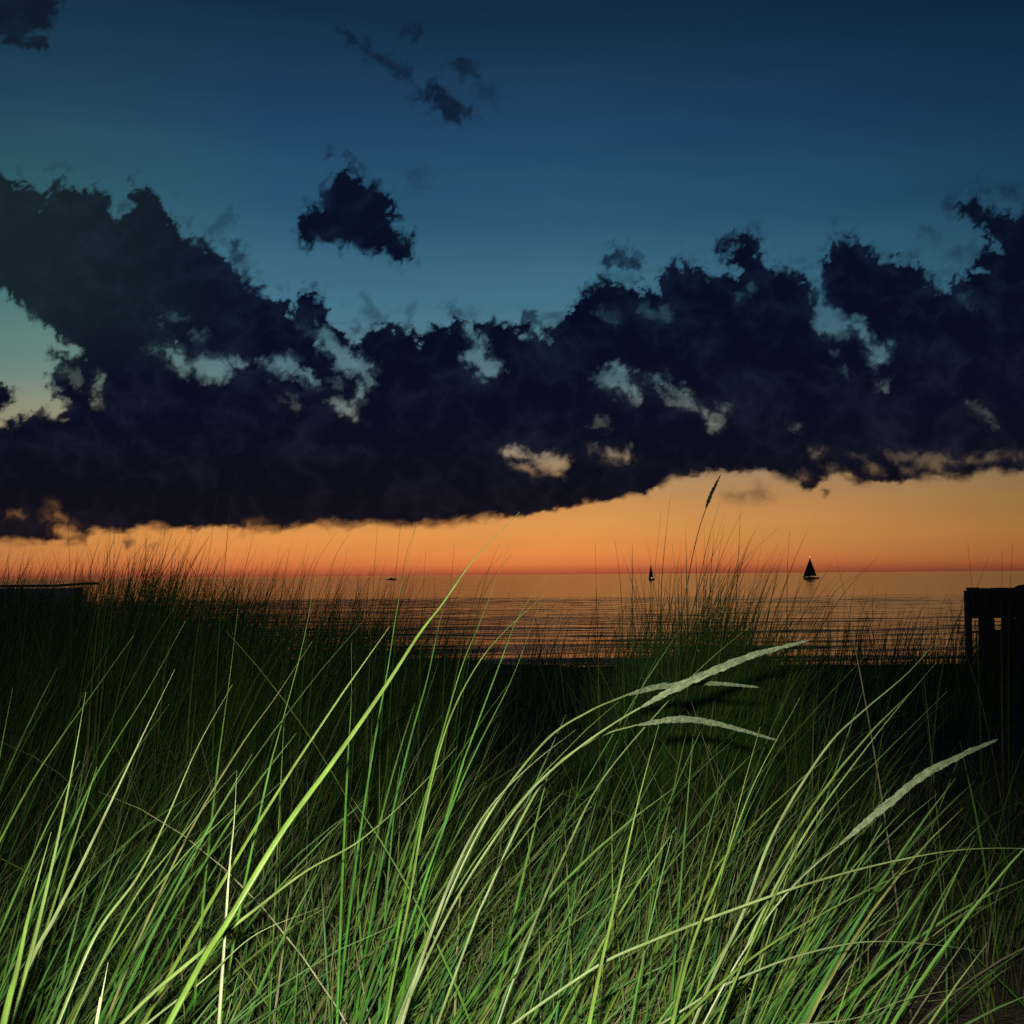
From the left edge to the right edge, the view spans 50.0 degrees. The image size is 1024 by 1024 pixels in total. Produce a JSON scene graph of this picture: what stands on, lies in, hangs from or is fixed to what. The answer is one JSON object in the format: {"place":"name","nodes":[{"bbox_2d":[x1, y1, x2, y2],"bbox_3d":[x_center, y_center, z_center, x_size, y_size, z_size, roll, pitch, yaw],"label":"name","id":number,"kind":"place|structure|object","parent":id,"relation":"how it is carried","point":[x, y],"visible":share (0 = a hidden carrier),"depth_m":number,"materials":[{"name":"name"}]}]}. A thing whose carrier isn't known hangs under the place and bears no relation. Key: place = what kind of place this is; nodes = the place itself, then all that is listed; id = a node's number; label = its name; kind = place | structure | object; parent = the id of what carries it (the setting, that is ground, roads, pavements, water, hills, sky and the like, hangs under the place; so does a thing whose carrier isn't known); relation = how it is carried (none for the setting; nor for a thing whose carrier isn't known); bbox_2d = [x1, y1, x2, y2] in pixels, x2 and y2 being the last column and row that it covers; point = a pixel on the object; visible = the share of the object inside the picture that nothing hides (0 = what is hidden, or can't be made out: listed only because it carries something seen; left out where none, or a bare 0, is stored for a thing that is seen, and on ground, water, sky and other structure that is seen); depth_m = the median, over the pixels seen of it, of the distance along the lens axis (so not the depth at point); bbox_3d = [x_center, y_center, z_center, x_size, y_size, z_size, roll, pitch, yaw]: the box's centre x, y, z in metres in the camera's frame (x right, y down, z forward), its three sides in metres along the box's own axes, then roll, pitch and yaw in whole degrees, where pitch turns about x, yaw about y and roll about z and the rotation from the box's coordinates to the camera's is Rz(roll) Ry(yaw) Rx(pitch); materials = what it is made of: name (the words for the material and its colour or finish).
{"place":"outdoors","nodes":[
{"label":"outdoors","id":0,"kind":"place"},
{"bbox_2d":[0,0,1023,578],"bbox_3d":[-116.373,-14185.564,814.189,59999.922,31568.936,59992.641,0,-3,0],"label":"sky","id":1,"kind":"structure","parent":0,"point":[560,286],"depth_m":28224.68,"materials":[{"name":"blue"}]},
{"bbox_2d":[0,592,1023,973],"bbox_3d":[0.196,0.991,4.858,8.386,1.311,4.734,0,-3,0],"label":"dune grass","id":2,"kind":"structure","parent":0,"point":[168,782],"depth_m":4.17,"materials":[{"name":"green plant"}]},
{"bbox_2d":[0,571,1023,667],"bbox_3d":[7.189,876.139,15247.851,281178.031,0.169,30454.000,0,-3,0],"label":"water","id":3,"kind":"structure","parent":0,"point":[907,591],"depth_m":198.81,"materials":[{"name":"orange liquid"}]},
{"bbox_2d":[649,567,654,579],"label":"sailboat","id":4,"kind":"object","parent":3,"relation":"on","point":[650,575],"visible":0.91,"depth_m":839.65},
{"bbox_2d":[803,559,818,578],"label":"sailboat","id":5,"kind":"object","parent":3,"relation":"on","point":[809,570],"visible":0.98,"depth_m":835.80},
{"bbox_2d":[0,663,1023,1023],"bbox_3d":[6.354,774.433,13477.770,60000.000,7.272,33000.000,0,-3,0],"label":"ground","id":6,"kind":"structure","parent":0,"point":[966,1011],"depth_m":5.97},
{"bbox_2d":[0,833,50,1023],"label":"marram shoot","id":7,"kind":"object","parent":6,"relation":"on","point":[8,1002],"visible":1,"depth_m":0.64,"materials":[{"name":"green plant"}]},
{"bbox_2d":[7,693,85,1023],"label":"marram shoot","id":8,"kind":"object","parent":6,"relation":"on","point":[25,969],"visible":1,"depth_m":0.78,"materials":[{"name":"green plant"}]},
{"bbox_2d":[0,582,98,628],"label":"wall","id":9,"kind":"structure","parent":6,"relation":"on","point":[65,591],"depth_m":11.51,"materials":[{"name":"brown wood"}]},
{"bbox_2d":[10,669,174,1009],"bbox_3d":[-0.353,0.536,0.689,0.014,0.835,0.409,-2,-4,21],"label":"marram shoot","id":10,"kind":"object","parent":6,"relation":"on","point":[50,924],"visible":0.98,"depth_m":0.81,"materials":[{"name":"green plant"}]},
{"bbox_2d":[94,965,107,1023],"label":"marram shoot","id":11,"kind":"object","parent":6,"relation":"on","point":[98,1010],"visible":1,"depth_m":0.61,"materials":[{"name":"beige plant"}]},
{"bbox_2d":[56,686,231,1023],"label":"marram shoot","id":12,"kind":"object","parent":6,"relation":"on","point":[77,974],"visible":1,"depth_m":0.84,"materials":[{"name":"green plant"}]},
{"bbox_2d":[70,772,234,1023],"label":"marram shoot","id":13,"kind":"object","parent":6,"relation":"on","point":[104,955],"visible":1,"depth_m":0.91,"materials":[{"name":"green plant"}]},
{"bbox_2d":[217,773,236,1023],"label":"marram shoot","id":14,"kind":"object","parent":6,"relation":"on","point":[219,1013],"visible":0.98,"depth_m":0.81,"materials":[{"name":"plant"}]},
{"bbox_2d":[146,908,317,1023],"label":"marram shoot","id":15,"kind":"object","parent":6,"relation":"on","point":[171,1004],"visible":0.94,"depth_m":0.78,"materials":[{"name":"green plant"}]},
{"bbox_2d":[119,746,457,1023],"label":"marram shoot","id":16,"kind":"object","parent":6,"relation":"on","point":[167,980],"visible":0.94,"depth_m":0.87,"materials":[{"name":"green plant"}]},
{"bbox_2d":[164,528,502,1023],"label":"marram shoot","id":17,"kind":"object","parent":6,"relation":"on","point":[217,936],"visible":1,"depth_m":0.77,"materials":[{"name":"green plant"}]},
{"bbox_2d":[384,595,543,1023],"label":"marram shoot","id":18,"kind":"object","parent":6,"relation":"on","point":[406,912],"visible":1,"depth_m":1.00,"materials":[{"name":"green plant"}]},
{"bbox_2d":[400,731,573,1023],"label":"marram shoot","id":19,"kind":"object","parent":6,"relation":"on","point":[422,957],"visible":1,"depth_m":1.05,"materials":[{"name":"green plant"}]},
{"bbox_2d":[0,556,1023,1023],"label":"marram grass","id":20,"kind":"structure","parent":6,"relation":"on","point":[478,992],"depth_m":1.66,"materials":[{"name":"green plant"}]},
{"bbox_2d":[0,505,1023,836],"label":"back grass","id":21,"kind":"structure","parent":6,"relation":"on","point":[50,645],"depth_m":6.66,"materials":[{"name":"green plant"}]},
{"bbox_2d":[395,680,757,1023],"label":"grass stalk","id":22,"kind":"object","parent":6,"relation":"on","point":[663,685],"depth_m":1.17,"materials":[{"name":"green plant"}]},
{"bbox_2d":[397,640,807,1023],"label":"grass stalk","id":23,"kind":"object","parent":6,"relation":"on","point":[687,682],"depth_m":1.09,"materials":[{"name":"green plant"}]},
{"bbox_2d":[436,715,777,1023],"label":"grass stalk","id":24,"kind":"object","parent":6,"relation":"on","point":[684,719],"depth_m":1.16,"materials":[{"name":"green plant"}]},
{"bbox_2d":[586,725,658,1023],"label":"marram shoot","id":25,"kind":"object","parent":6,"relation":"on","point":[593,1001],"visible":1,"depth_m":0.84,"materials":[{"name":"green plant"}]},
{"bbox_2d":[497,623,753,1023],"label":"marram shoot","id":26,"kind":"object","parent":6,"relation":"on","point":[537,916],"visible":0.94,"depth_m":1.19,"materials":[{"name":"green plant"}]},
{"bbox_2d":[667,475,720,842],"bbox_3d":[0.705,0.592,4.223,0.253,1.487,0.025,0,-3,-12],"label":"grass stalk","id":27,"kind":"object","parent":6,"relation":"on","point":[711,494],"depth_m":4.22,"materials":[{"name":"green plant"}]},
{"bbox_2d":[486,507,956,915],"bbox_3d":[0.817,0.743,4.766,1.862,1.560,2.385,0,-3,0],"label":"tall grass clump","id":28,"kind":"object","parent":6,"relation":"on","point":[768,708],"visible":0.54,"depth_m":4.51,"materials":[{"name":"green plant"}]},
{"bbox_2d":[670,698,799,1023],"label":"marram shoot","id":29,"kind":"object","parent":6,"relation":"on","point":[675,1009],"visible":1,"depth_m":0.90,"materials":[{"name":"green plant"}]},
{"bbox_2d":[511,848,1022,1023],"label":"marram shoot","id":30,"kind":"object","parent":6,"relation":"on","point":[540,1004],"visible":0.98,"depth_m":0.96,"materials":[{"name":"green plant"}]},
{"bbox_2d":[692,629,946,1023],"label":"marram shoot","id":31,"kind":"object","parent":6,"relation":"on","point":[716,969],"visible":0.99,"depth_m":1.00,"materials":[{"name":"green plant"}]},
{"bbox_2d":[716,713,924,1023],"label":"marram shoot","id":32,"kind":"object","parent":6,"relation":"on","point":[742,963],"visible":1,"depth_m":0.94,"materials":[{"name":"green plant"}]},
{"bbox_2d":[676,846,968,1023],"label":"marram shoot","id":33,"kind":"object","parent":6,"relation":"on","point":[698,1004],"visible":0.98,"depth_m":0.95,"materials":[{"name":"green plant"}]},
{"bbox_2d":[660,941,984,1023],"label":"marram shoot","id":34,"kind":"object","parent":6,"relation":"on","point":[728,983],"visible":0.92,"depth_m":0.97,"materials":[{"name":"green plant"}]},
{"bbox_2d":[718,663,935,1023],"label":"marram shoot","id":35,"kind":"object","parent":6,"relation":"on","point":[781,876],"visible":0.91,"depth_m":1.05,"materials":[{"name":"green plant"}]},
{"bbox_2d":[702,739,997,1023],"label":"grass stalk","id":36,"kind":"object","parent":6,"relation":"on","point":[882,808],"depth_m":1.03,"materials":[{"name":"green plant"}]},
{"bbox_2d":[800,986,974,1023],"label":"marram shoot","id":37,"kind":"object","parent":6,"relation":"on","point":[865,1014],"visible":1,"depth_m":0.93,"materials":[{"name":"green plant"}]},
{"bbox_2d":[964,587,1019,704],"bbox_3d":[4.599,1.340,10.512,0.459,1.236,0.148,-1,-3,3],"label":"board barrier","id":38,"kind":"object","parent":6,"relation":"on","point":[986,605],"visible":0.75,"depth_m":10.48,"materials":[{"name":"brown wood"}]},
{"bbox_2d":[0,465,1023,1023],"bbox_3d":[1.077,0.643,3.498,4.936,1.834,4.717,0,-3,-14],"label":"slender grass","id":39,"kind":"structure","parent":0,"point":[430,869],"depth_m":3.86,"materials":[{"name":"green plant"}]}
]}

